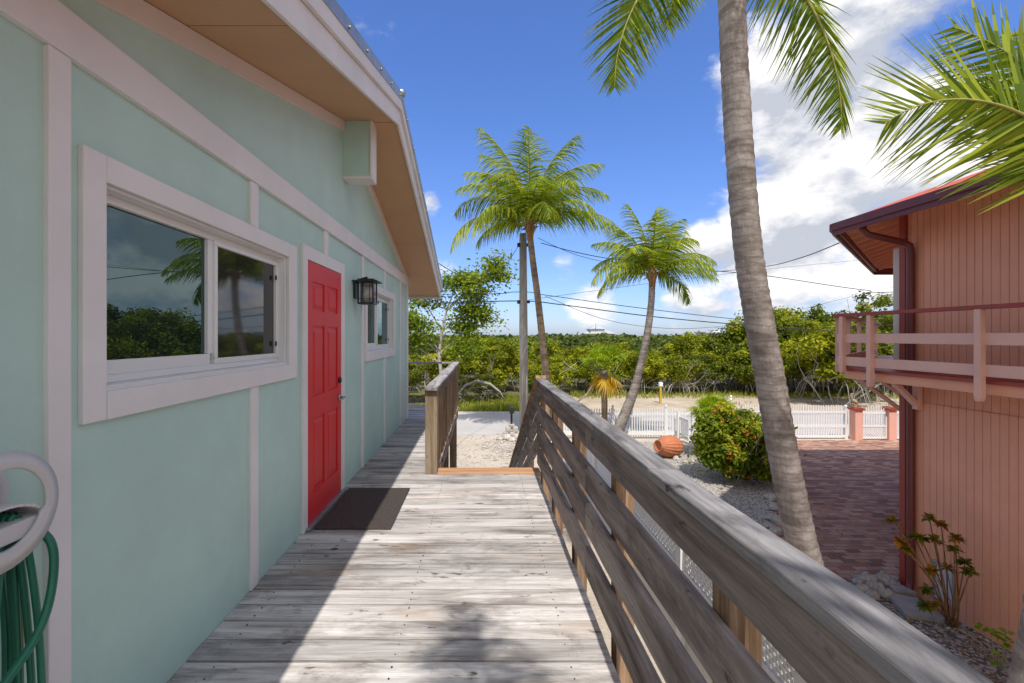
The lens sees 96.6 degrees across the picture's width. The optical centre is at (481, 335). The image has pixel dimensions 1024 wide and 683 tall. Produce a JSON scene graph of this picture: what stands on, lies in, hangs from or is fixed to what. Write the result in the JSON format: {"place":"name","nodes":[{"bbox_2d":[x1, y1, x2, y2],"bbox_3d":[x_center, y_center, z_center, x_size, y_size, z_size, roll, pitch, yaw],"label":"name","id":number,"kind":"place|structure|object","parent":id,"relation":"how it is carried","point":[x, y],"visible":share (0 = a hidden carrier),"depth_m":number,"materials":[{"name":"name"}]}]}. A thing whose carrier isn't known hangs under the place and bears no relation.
{"place":"outdoors","nodes":[
{"label":"outdoors","id":0,"kind":"place"},
{"bbox_2d":[579,326,616,335],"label":"distant building","id":1,"kind":"structure","parent":0,"point":[594,330],"depth_m":301.00,"materials":[{"name":"grey concrete"}]},
{"bbox_2d":[408,353,891,410],"bbox_3d":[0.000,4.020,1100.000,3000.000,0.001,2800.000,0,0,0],"label":"ground","id":2,"kind":"structure","parent":0,"point":[509,389],"depth_m":34.85,"materials":[{"name":"soil"}]},
{"bbox_2d":[408,369,425,397],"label":"mangrove tree","id":3,"kind":"object","parent":2,"relation":"on","point":[415,378],"visible":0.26,"depth_m":28.41,"materials":[{"name":"green plant"}]},
{"bbox_2d":[408,353,447,391],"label":"mangrove tree","id":4,"kind":"object","parent":2,"relation":"on","point":[432,374],"visible":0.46,"depth_m":32.42,"materials":[{"name":"green plant"}]},
{"bbox_2d":[431,374,469,396],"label":"mangrove tree","id":5,"kind":"object","parent":2,"relation":"on","point":[464,379],"visible":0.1,"depth_m":28.61,"materials":[{"name":"green plant"}]},
{"bbox_2d":[425,347,478,390],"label":"mangrove tree","id":6,"kind":"object","parent":2,"relation":"on","point":[464,369],"visible":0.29,"depth_m":32.79,"materials":[{"name":"green plant"}]},
{"bbox_2d":[408,244,518,373],"bbox_3d":[-2.168,-0.532,25.718,9.376,9.174,4.350,0,0,0],"label":"roadside tree","id":7,"kind":"object","parent":2,"relation":"on","point":[475,312],"visible":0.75,"depth_m":25.22,"materials":[{"name":"green plant"}]},
{"bbox_2d":[454,335,500,379],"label":"mangrove tree","id":8,"kind":"object","parent":2,"relation":"on","point":[481,342],"visible":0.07,"depth_m":36.95,"materials":[{"name":"green plant"}]},
{"bbox_2d":[458,380,504,402],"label":"dead tree","id":9,"kind":"object","parent":2,"relation":"on","point":[475,382],"visible":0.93,"depth_m":26.25,"materials":[{"name":"grey wood"}]},
{"bbox_2d":[460,374,508,397],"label":"mangrove tree","id":10,"kind":"object","parent":2,"relation":"on","point":[497,382],"visible":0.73,"depth_m":27.83,"materials":[{"name":"green plant"}]},
{"bbox_2d":[408,392,571,410],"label":"verge grass","id":11,"kind":"structure","parent":2,"relation":"on","point":[493,403],"depth_m":25.90,"materials":[{"name":"green plant"}]},
{"bbox_2d":[470,336,534,391],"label":"mangrove tree","id":12,"kind":"object","parent":2,"relation":"on","point":[499,368],"visible":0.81,"depth_m":32.43,"materials":[{"name":"green plant"}]},
{"bbox_2d":[516,354,560,390],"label":"mangrove tree","id":13,"kind":"object","parent":2,"relation":"on","point":[536,363],"visible":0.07,"depth_m":33.53,"materials":[{"name":"green plant"}]},
{"bbox_2d":[514,364,576,392],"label":"mangrove tree","id":14,"kind":"object","parent":2,"relation":"on","point":[556,376],"visible":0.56,"depth_m":27.63,"materials":[{"name":"green plant"}]},
{"bbox_2d":[528,340,566,364],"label":"mangrove tree","id":15,"kind":"object","parent":2,"relation":"on","point":[535,347],"visible":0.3,"depth_m":37.36,"materials":[{"name":"green plant"}]},
{"bbox_2d":[529,355,581,392],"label":"mangrove tree","id":16,"kind":"object","parent":2,"relation":"on","point":[555,362],"visible":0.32,"depth_m":30.71,"materials":[{"name":"green plant"}]},
{"bbox_2d":[408,331,726,358],"bbox_3d":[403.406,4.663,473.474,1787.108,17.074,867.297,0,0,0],"label":"woodland","id":17,"kind":"object","parent":2,"relation":"on","point":[658,341],"visible":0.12,"depth_m":59.71,"materials":[{"name":"green plant"}]},
{"bbox_2d":[548,345,588,386],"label":"mangrove tree","id":18,"kind":"object","parent":2,"relation":"on","point":[550,354],"visible":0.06,"depth_m":36.72,"materials":[{"name":"green plant"}]},
{"bbox_2d":[555,346,611,390],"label":"mangrove tree","id":19,"kind":"object","parent":2,"relation":"on","point":[580,353],"visible":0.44,"depth_m":32.87,"materials":[{"name":"green plant"}]},
{"bbox_2d":[580,362,621,393],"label":"mangrove tree","id":20,"kind":"object","parent":2,"relation":"on","point":[592,372],"visible":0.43,"depth_m":31.07,"materials":[{"name":"green plant"}]},
{"bbox_2d":[579,341,634,388],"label":"mangrove tree","id":21,"kind":"object","parent":2,"relation":"on","point":[621,349],"visible":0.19,"depth_m":33.33,"materials":[{"name":"green plant"}]},
{"bbox_2d":[590,340,639,385],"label":"mangrove tree","id":22,"kind":"object","parent":2,"relation":"on","point":[627,347],"visible":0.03,"depth_m":37.51,"materials":[{"name":"green plant"}]},
{"bbox_2d":[612,349,674,395],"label":"mangrove tree","id":23,"kind":"object","parent":2,"relation":"on","point":[656,361],"visible":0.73,"depth_m":31.27,"materials":[{"name":"green plant"}]},
{"bbox_2d":[626,356,665,389],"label":"mangrove tree","id":24,"kind":"object","parent":2,"relation":"on","point":[647,379],"visible":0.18,"depth_m":31.99,"materials":[{"name":"green plant"}]},
{"bbox_2d":[642,353,685,385],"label":"mangrove tree","id":25,"kind":"object","parent":2,"relation":"on","point":[667,358],"visible":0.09,"depth_m":36.79,"materials":[{"name":"green plant"}]},
{"bbox_2d":[654,358,711,394],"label":"mangrove tree","id":26,"kind":"object","parent":2,"relation":"on","point":[683,380],"visible":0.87,"depth_m":30.83,"materials":[{"name":"green plant"}]},
{"bbox_2d":[661,332,713,384],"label":"mangrove tree","id":27,"kind":"object","parent":2,"relation":"on","point":[679,347],"visible":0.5,"depth_m":36.75,"materials":[{"name":"green plant"}]},
{"bbox_2d":[664,351,727,393],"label":"mangrove tree","id":28,"kind":"object","parent":2,"relation":"on","point":[710,366],"visible":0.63,"depth_m":31.13,"materials":[{"name":"green plant"}]},
{"bbox_2d":[694,330,722,334],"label":"distant building","id":29,"kind":"structure","parent":2,"relation":"on","point":[708,333],"depth_m":312.00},
{"bbox_2d":[691,348,750,391],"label":"mangrove tree","id":30,"kind":"object","parent":2,"relation":"on","point":[720,359],"visible":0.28,"depth_m":32.65,"materials":[{"name":"green plant"}]},
{"bbox_2d":[704,320,794,389],"bbox_3d":[19.676,1.332,33.694,6.454,5.529,6.234,0,0,-7],"label":"mangrove tree","id":31,"kind":"object","parent":2,"relation":"on","point":[736,333],"visible":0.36,"depth_m":33.51,"materials":[{"name":"green plant"}]},
{"bbox_2d":[719,348,797,392],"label":"mangrove tree","id":32,"kind":"object","parent":2,"relation":"on","point":[744,374],"visible":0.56,"depth_m":30.72,"materials":[{"name":"green plant"}]},
{"bbox_2d":[731,305,806,381],"bbox_3d":[23.317,0.822,37.050,6.385,6.623,6.507,0,0,21],"label":"mangrove tree","id":33,"kind":"object","parent":2,"relation":"on","point":[776,312],"visible":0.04,"depth_m":36.53,"materials":[{"name":"green plant"}]},
{"bbox_2d":[736,333,811,390],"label":"mangrove tree","id":34,"kind":"object","parent":2,"relation":"on","point":[791,338],"visible":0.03,"depth_m":31.59,"materials":[{"name":"green plant"}]},
{"bbox_2d":[775,315,821,393],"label":"leafy tree","id":35,"kind":"object","parent":2,"relation":"on","point":[787,321],"visible":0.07,"depth_m":32.28,"materials":[{"name":"green plant"}]},
{"bbox_2d":[780,348,830,394],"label":"mangrove tree","id":36,"kind":"object","parent":2,"relation":"on","point":[804,371],"visible":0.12,"depth_m":30.41,"materials":[{"name":"green plant"}]},
{"bbox_2d":[779,303,833,387],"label":"mangrove tree","id":37,"kind":"object","parent":2,"relation":"on","point":[815,312],"visible":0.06,"depth_m":36.15,"materials":[{"name":"green plant"}]},
{"bbox_2d":[780,324,854,394],"bbox_3d":[23.301,1.513,31.597,6.187,5.153,5.976,0,0,-34],"label":"mangrove tree","id":38,"kind":"object","parent":2,"relation":"on","point":[781,345],"visible":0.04,"depth_m":31.33,"materials":[{"name":"green plant"}]},
{"bbox_2d":[817,346,888,393],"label":"mangrove tree","id":39,"kind":"object","parent":2,"relation":"on","point":[835,383],"visible":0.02,"depth_m":31.23,"materials":[{"name":"green plant"}]},
{"bbox_2d":[449,435,898,682],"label":"yard","id":40,"kind":"structure","parent":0,"point":[604,628],"depth_m":14.62,"materials":[{"name":"beige sand"}]},
{"bbox_2d":[0,0,442,682],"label":"mint house","id":41,"kind":"structure","parent":40,"relation":"on","point":[210,210],"depth_m":2.07,"materials":[{"name":"paint"}]},
{"bbox_2d":[0,451,58,574],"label":"hose hanger","id":42,"kind":"object","parent":41,"relation":"attached to","point":[30,526],"visible":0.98,"depth_m":1.20,"materials":[{"name":"grey plastic"}]},
{"bbox_2d":[0,512,58,682],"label":"garden hose","id":43,"kind":"object","parent":42,"relation":"hanging from","point":[17,631],"visible":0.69,"depth_m":1.24,"materials":[{"name":"green rubber"}]},
{"bbox_2d":[78,145,296,424],"bbox_3d":[-1.395,-0.171,2.397,0.141,0.937,1.757,0,0,0],"label":"window","id":44,"kind":"structure","parent":41,"relation":"in","point":[174,308],"depth_m":2.03,"materials":[{"name":"white paint"}]},
{"bbox_2d":[301,243,345,533],"bbox_3d":[-1.325,0.393,3.895,0.110,2.167,1.020,0,0,0],"label":"door","id":45,"kind":"structure","parent":41,"relation":"in","point":[323,396],"depth_m":3.78,"materials":[{"name":"red paint"}]},
{"bbox_2d":[352,277,381,304],"bbox_3d":[-1.216,-0.484,4.830,0.263,0.297,0.260,0,0,0],"label":"wall lantern","id":46,"kind":"object","parent":41,"relation":"attached to","point":[367,290],"depth_m":4.77,"materials":[{"name":"black metal"}]},
{"bbox_2d":[364,285,394,361],"bbox_3d":[-1.395,-0.171,6.090,0.141,0.937,1.780,0,0,0],"label":"window","id":47,"kind":"structure","parent":41,"relation":"in","point":[379,319],"depth_m":6.24,"materials":[{"name":"white paint"}]},
{"bbox_2d":[167,405,620,682],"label":"wooden deck","id":48,"kind":"structure","parent":40,"relation":"on","point":[454,574],"depth_m":2.56,"materials":[{"name":"grey wood"}]},
{"bbox_2d":[314,488,409,528],"bbox_3d":[-0.990,1.471,3.935,0.590,0.010,0.930,0,0,0],"label":"doormat","id":49,"kind":"object","parent":48,"relation":"on","point":[365,508],"visible":1,"depth_m":3.85,"materials":[{"name":"fabric"}]},
{"bbox_2d":[408,362,458,473],"bbox_3d":[-1.738,1.073,7.249,2.526,1.057,4.821,0,0,0],"label":"baluster railing","id":50,"kind":"object","parent":48,"relation":"on","point":[440,400],"visible":0.91,"depth_m":5.48,"materials":[{"name":"brown wood"}]},
{"bbox_2d":[536,379,993,682],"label":"deck railing","id":51,"kind":"object","parent":48,"relation":"attached to","point":[809,619],"visible":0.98,"depth_m":1.30,"materials":[{"name":"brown wood"}]},
{"bbox_2d":[465,433,515,467],"bbox_3d":[0.746,3.973,16.190,2.771,0.096,4.877,0,0,0],"label":"stone patch","id":52,"kind":"object","parent":40,"relation":"on","point":[493,449],"visible":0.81,"depth_m":16.09,"materials":[{"name":"white gravel"}]},
{"bbox_2d":[449,436,550,467],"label":"yard pebbles","id":53,"kind":"object","parent":40,"relation":"on","point":[480,454],"visible":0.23,"depth_m":15.46,"materials":[{"name":"beige gravel"}]},
{"bbox_2d":[503,406,518,434],"bbox_3d":[1.183,3.410,18.100,0.720,1.180,0.480,0,0,0],"label":"path light","id":54,"kind":"object","parent":40,"relation":"on","point":[511,424],"visible":0.76,"depth_m":17.98,"materials":[{"name":"black metal"}]},
{"bbox_2d":[450,126,624,440],"bbox_3d":[1.752,-2.189,17.758,5.647,12.492,5.633,0,0,-42],"label":"coconut palm","id":55,"kind":"object","parent":40,"relation":"on","point":[544,202],"visible":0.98,"depth_m":17.15,"materials":[{"name":"green plant"}]},
{"bbox_2d":[563,442,793,682],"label":"gravel bed","id":56,"kind":"object","parent":40,"relation":"on","point":[730,488],"depth_m":12.00,"materials":[{"name":"grey gravel"}]},
{"bbox_2d":[580,341,626,419],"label":"fan palm","id":57,"kind":"object","parent":56,"relation":"on","point":[604,381],"visible":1,"depth_m":16.79,"materials":[{"name":"green plant"}]},
{"bbox_2d":[591,204,718,431],"bbox_3d":[6.464,-0.473,16.805,4.836,9.186,4.247,0,0,0],"label":"coconut palm","id":58,"kind":"object","parent":56,"relation":"on","point":[652,258],"visible":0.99,"depth_m":16.54,"materials":[{"name":"green plant"}]},
{"bbox_2d":[653,435,683,457],"bbox_3d":[6.143,3.643,15.010,0.964,0.731,0.765,0,0,0],"label":"terracotta jar","id":59,"kind":"object","parent":56,"relation":"on","point":[668,446],"visible":0.99,"depth_m":14.76,"materials":[{"name":"orange ceramic"}]},
{"bbox_2d":[677,411,693,444],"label":"picket gate","id":60,"kind":"structure","parent":56,"relation":"on","point":[684,425],"depth_m":17.11,"materials":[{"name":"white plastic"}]},
{"bbox_2d":[687,393,745,420],"bbox_3d":[7.645,2.917,15.073,2.012,2.175,2.040,0,0,0],"label":"bush","id":61,"kind":"object","parent":56,"relation":"on","point":[705,403],"visible":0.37,"depth_m":14.90,"materials":[{"name":"green plant"}]},
{"bbox_2d":[578,0,856,565],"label":"coconut palm","id":62,"kind":"object","parent":56,"relation":"on","point":[790,490],"visible":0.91,"depth_m":5.74,"materials":[{"name":"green plant"}]},
{"bbox_2d":[679,401,806,482],"bbox_3d":[7.109,2.913,12.741,2.872,2.272,2.992,0,0,-31],"label":"flowering bush","id":63,"kind":"object","parent":56,"relation":"on","point":[734,443],"visible":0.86,"depth_m":12.09,"materials":[{"name":"green plant"}]},
{"bbox_2d":[762,493,776,501],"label":"rock","id":64,"kind":"object","parent":56,"relation":"on","point":[771,497],"visible":0.82,"depth_m":11.03,"materials":[{"name":"grey stone"}]},
{"bbox_2d":[764,513,777,519],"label":"rock","id":65,"kind":"object","parent":56,"relation":"on","point":[768,516],"visible":0.59,"depth_m":9.86,"materials":[{"name":"grey stone"}]},
{"bbox_2d":[767,502,778,510],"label":"rock","id":66,"kind":"object","parent":56,"relation":"on","point":[773,506],"visible":0.54,"depth_m":10.38,"materials":[{"name":"grey stone"}]},
{"bbox_2d":[770,515,781,525],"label":"rock","id":67,"kind":"object","parent":56,"relation":"on","point":[775,520],"visible":0.42,"depth_m":9.64,"materials":[{"name":"grey stone"}]},
{"bbox_2d":[769,526,783,535],"bbox_3d":[5.950,3.954,9.207,0.283,0.206,0.260,0,0,0],"label":"rock","id":68,"kind":"object","parent":56,"relation":"on","point":[777,530],"visible":0.75,"depth_m":9.12,"materials":[{"name":"grey stone"}]},
{"bbox_2d":[647,443,1009,682],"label":"leaf litter","id":69,"kind":"object","parent":56,"relation":"on","point":[963,652],"visible":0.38,"depth_m":6.24,"materials":[{"name":"brown plant"}]},
{"bbox_2d":[856,0,1023,682],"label":"coconut palm","id":70,"kind":"object","parent":56,"relation":"on","point":[971,100],"visible":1,"depth_m":3.87,"materials":[{"name":"green plant"}]},
{"bbox_2d":[587,449,805,682],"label":"lattice fence","id":71,"kind":"object","parent":40,"relation":"on","point":[683,562],"visible":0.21,"depth_m":5.14,"materials":[{"name":"white plastic"}]},
{"bbox_2d":[563,405,847,438],"bbox_3d":[8.590,3.342,17.747,11.290,1.335,0.115,0,0,0],"label":"picket fence","id":72,"kind":"object","parent":40,"relation":"on","point":[844,426],"visible":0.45,"depth_m":17.70,"materials":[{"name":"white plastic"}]},
{"bbox_2d":[855,571,878,581],"bbox_3d":[6.211,3.939,7.336,0.347,0.267,0.249,0,0,0],"label":"rock","id":73,"kind":"object","parent":40,"relation":"on","point":[865,576],"visible":0.54,"depth_m":7.30,"materials":[{"name":"grey stone"}]},
{"bbox_2d":[874,571,893,582],"bbox_3d":[6.485,3.931,7.337,0.333,0.268,0.260,0,0,0],"label":"rock","id":74,"kind":"object","parent":40,"relation":"on","point":[882,575],"visible":0.52,"depth_m":7.30,"materials":[{"name":"grey stone"}]},
{"bbox_2d":[829,166,1023,651],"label":"pink house","id":75,"kind":"structure","parent":40,"relation":"on","point":[951,370],"depth_m":6.31,"materials":[{"name":"pink paint"}]},
{"bbox_2d":[539,238,838,271],"bbox_3d":[5.894,-2.904,14.210,7.144,2.352,11.428,0,0,0],"label":"overhead wire","id":76,"kind":"object","parent":75,"relation":"attached to","point":[730,270],"visible":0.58,"depth_m":12.11,"materials":[{"name":"black rubber"}]},
{"bbox_2d":[852,584,1012,682],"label":"planting bed","id":77,"kind":"object","parent":40,"relation":"on","point":[951,636],"depth_m":5.92,"materials":[{"name":"grey gravel"}]},
{"bbox_2d":[852,577,864,584],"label":"rock","id":78,"kind":"object","parent":77,"relation":"on","point":[855,580],"visible":0.54,"depth_m":7.29,"materials":[{"name":"grey stone"}]},
{"bbox_2d":[853,581,869,592],"bbox_3d":[5.935,3.946,7.105,0.248,0.201,0.201,0,0,0],"label":"rock","id":79,"kind":"object","parent":77,"relation":"on","point":[861,586],"visible":0.52,"depth_m":7.08,"materials":[{"name":"grey stone"}]},
{"bbox_2d":[865,588,880,600],"bbox_3d":[5.959,3.961,6.945,0.193,0.179,0.209,0,0,42],"label":"rock","id":80,"kind":"object","parent":77,"relation":"on","point":[873,594],"visible":0.66,"depth_m":6.89,"materials":[{"name":"grey stone"}]},
{"bbox_2d":[865,579,884,591],"bbox_3d":[6.179,3.943,7.129,0.272,0.245,0.268,0,0,0],"label":"rock","id":81,"kind":"object","parent":77,"relation":"on","point":[874,584],"visible":0.56,"depth_m":7.10,"materials":[{"name":"grey stone"}]},
{"bbox_2d":[877,587,895,597],"bbox_3d":[6.187,3.946,6.963,0.220,0.201,0.223,0,0,40],"label":"rock","id":82,"kind":"object","parent":77,"relation":"on","point":[886,592],"visible":0.73,"depth_m":6.94,"materials":[{"name":"grey stone"}]},
{"bbox_2d":[883,577,900,587],"bbox_3d":[6.508,3.947,7.230,0.254,0.225,0.245,0,0,0],"label":"rock","id":83,"kind":"object","parent":77,"relation":"on","point":[892,581],"visible":0.5,"depth_m":7.20,"materials":[{"name":"grey stone"}]},
{"bbox_2d":[888,583,917,596],"bbox_3d":[6.467,3.925,7.003,0.286,0.110,0.203,0,0,18],"label":"stone block","id":84,"kind":"object","parent":77,"relation":"on","point":[899,589],"depth_m":6.94,"materials":[{"name":"stone"}]},
{"bbox_2d":[888,593,946,623],"bbox_3d":[6.299,3.951,6.634,0.488,0.073,0.592,0,0,17],"label":"stepping slab","id":85,"kind":"object","parent":77,"relation":"on","point":[905,605],"depth_m":6.49,"materials":[{"name":"stone"}]},
{"bbox_2d":[883,512,980,627],"bbox_3d":[6.052,3.233,6.132,0.905,1.532,0.755,0,0,23],"label":"croton plant","id":86,"kind":"object","parent":77,"relation":"on","point":[929,606],"visible":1,"depth_m":6.17,"materials":[{"name":"green plant"}]},
{"bbox_2d":[973,622,1014,675],"bbox_3d":[6.019,3.722,5.363,0.349,0.543,0.347,0,0,-37],"label":"seedling plant","id":87,"kind":"object","parent":77,"relation":"on","point":[998,664],"visible":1,"depth_m":5.35,"materials":[{"name":"green plant"}]},
{"bbox_3d":[0.070,2.870,7.515,1.148,2.456,4.880,0,0,0],"label":"stairs","id":88,"kind":"object","parent":40,"relation":"on","visible":0},
{"bbox_2d":[509,375,545,467],"bbox_3d":[0.672,2.229,7.618,0.156,3.582,5.179,0,0,0],"label":"stair railing","id":89,"kind":"object","parent":88,"relation":"attached to","point":[527,444],"visible":0.5,"depth_m":6.09,"materials":[{"name":"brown wood"}]},
{"bbox_2d":[457,411,898,434],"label":"road","id":90,"kind":"structure","parent":0,"point":[482,422],"depth_m":21.01,"materials":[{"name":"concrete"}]},
{"bbox_2d":[517,233,529,427],"bbox_3d":[1.724,-0.115,18.900,0.520,8.272,0.372,0,0,0],"label":"utility pole","id":91,"kind":"object","parent":90,"relation":"on","point":[522,301],"visible":0.81,"depth_m":18.76,"materials":[{"name":"grey wood"}]},
{"bbox_2d":[439,247,517,278],"bbox_3d":[-0.258,-2.745,14.034,0.592,1.919,10.340,0,0,17],"label":"overhead wire","id":92,"kind":"object","parent":91,"relation":"attached to","point":[483,278],"visible":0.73,"depth_m":15.93,"materials":[{"name":"black rubber"}]},
{"bbox_2d":[408,301,892,333],"bbox_3d":[6.937,-0.809,19.820,75.015,1.427,1.437,0,0,-2],"label":"overhead wire","id":93,"kind":"object","parent":91,"relation":"attached to","point":[632,314],"visible":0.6,"depth_m":19.39,"materials":[{"name":"black rubber"}]},
{"bbox_2d":[441,292,884,327],"bbox_3d":[6.938,-1.244,19.802,75.015,1.799,1.423,0,0,-2],"label":"overhead wire","id":94,"kind":"object","parent":91,"relation":"attached to","point":[637,307],"visible":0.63,"depth_m":19.33,"materials":[{"name":"black rubber"}]},
{"bbox_2d":[530,260,857,299],"bbox_3d":[24.835,-4.545,29.009,50.005,6.116,3.333,0,0,-20],"label":"overhead wire","id":95,"kind":"object","parent":91,"relation":"attached to","point":[687,278],"visible":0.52,"depth_m":23.85,"materials":[{"name":"black rubber"}]},
{"bbox_2d":[541,243,888,292],"bbox_3d":[24.406,-2.912,21.168,44.149,1.933,0.505,0,0,-5],"label":"overhead wire","id":96,"kind":"object","parent":91,"relation":"attached to","point":[736,272],"visible":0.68,"depth_m":20.15,"materials":[{"name":"black rubber"}]},
{"bbox_2d":[336,0,1023,336],"label":"sky","id":97,"kind":"structure","parent":0,"point":[498,67],"materials":[{"name":"blue"}]},
{"bbox_2d":[546,287,890,328],"bbox_3d":[19.636,-2.869,27.082,37.695,5.014,2.480,0,0,-22],"label":"overhead wire","id":98,"kind":"object","parent":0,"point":[691,328],"visible":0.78,"depth_m":23.08,"materials":[{"name":"black rubber"}]},
{"bbox_2d":[573,394,898,410],"bbox_3d":[46.600,3.997,27.750,86.800,0.001,7.500,0,0,0],"label":"road shoulder","id":99,"kind":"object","parent":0,"point":[590,403],"visible":0.17,"depth_m":27.36},
{"bbox_2d":[658,382,662,402],"bbox_3d":[10.592,3.370,27.000,0.200,1.260,0.200,0,0,0],"label":"marker post","id":100,"kind":"object","parent":99,"relation":"on","point":[660,384],"visible":1,"depth_m":26.95,"materials":[{"name":"yellow paint"}]},
{"bbox_2d":[569,388,898,398],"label":"shoulder grass","id":101,"kind":"structure","parent":99,"relation":"on","point":[696,394],"depth_m":30.16,"materials":[{"name":"green plant"}]},
{"bbox_2d":[781,318,892,407],"bbox_3d":[20.551,1.506,26.530,5.889,5.152,6.058,0,0,-16],"label":"leafy tree","id":102,"kind":"object","parent":99,"relation":"on","point":[811,342],"visible":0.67,"depth_m":26.18,"materials":[{"name":"green plant"}]},
{"bbox_2d":[815,290,896,404],"bbox_3d":[22.671,0.612,27.086,6.807,6.924,5.251,0,0,18],"label":"leafy tree","id":103,"kind":"object","parent":99,"relation":"on","point":[880,301],"visible":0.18,"depth_m":26.49,"materials":[{"name":"green plant"}]},
{"bbox_2d":[775,440,898,580],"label":"driveway","id":104,"kind":"structure","parent":0,"point":[880,497],"depth_m":10.96,"materials":[{"name":"red brick"}]},
{"bbox_2d":[847,406,865,439],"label":"gate pillar","id":105,"kind":"structure","parent":104,"relation":"on","point":[855,423],"depth_m":17.40,"materials":[{"name":"paint"}]},
{"bbox_2d":[850,393,858,406],"bbox_3d":[14.360,2.466,17.550,0.333,0.526,0.174,0,0,0],"label":"bird statue","id":106,"kind":"object","parent":105,"relation":"on","point":[854,401],"visible":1,"depth_m":17.52,"materials":[{"name":"beige stone"}]},
{"bbox_2d":[863,406,886,438],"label":"driveway gate","id":107,"kind":"structure","parent":105,"relation":"attached to","point":[879,428],"depth_m":17.51,"materials":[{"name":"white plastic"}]},
{"bbox_2d":[880,406,896,439],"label":"gate pillar","id":108,"kind":"structure","parent":104,"relation":"on","point":[891,423],"depth_m":17.40,"materials":[{"name":"paint"}]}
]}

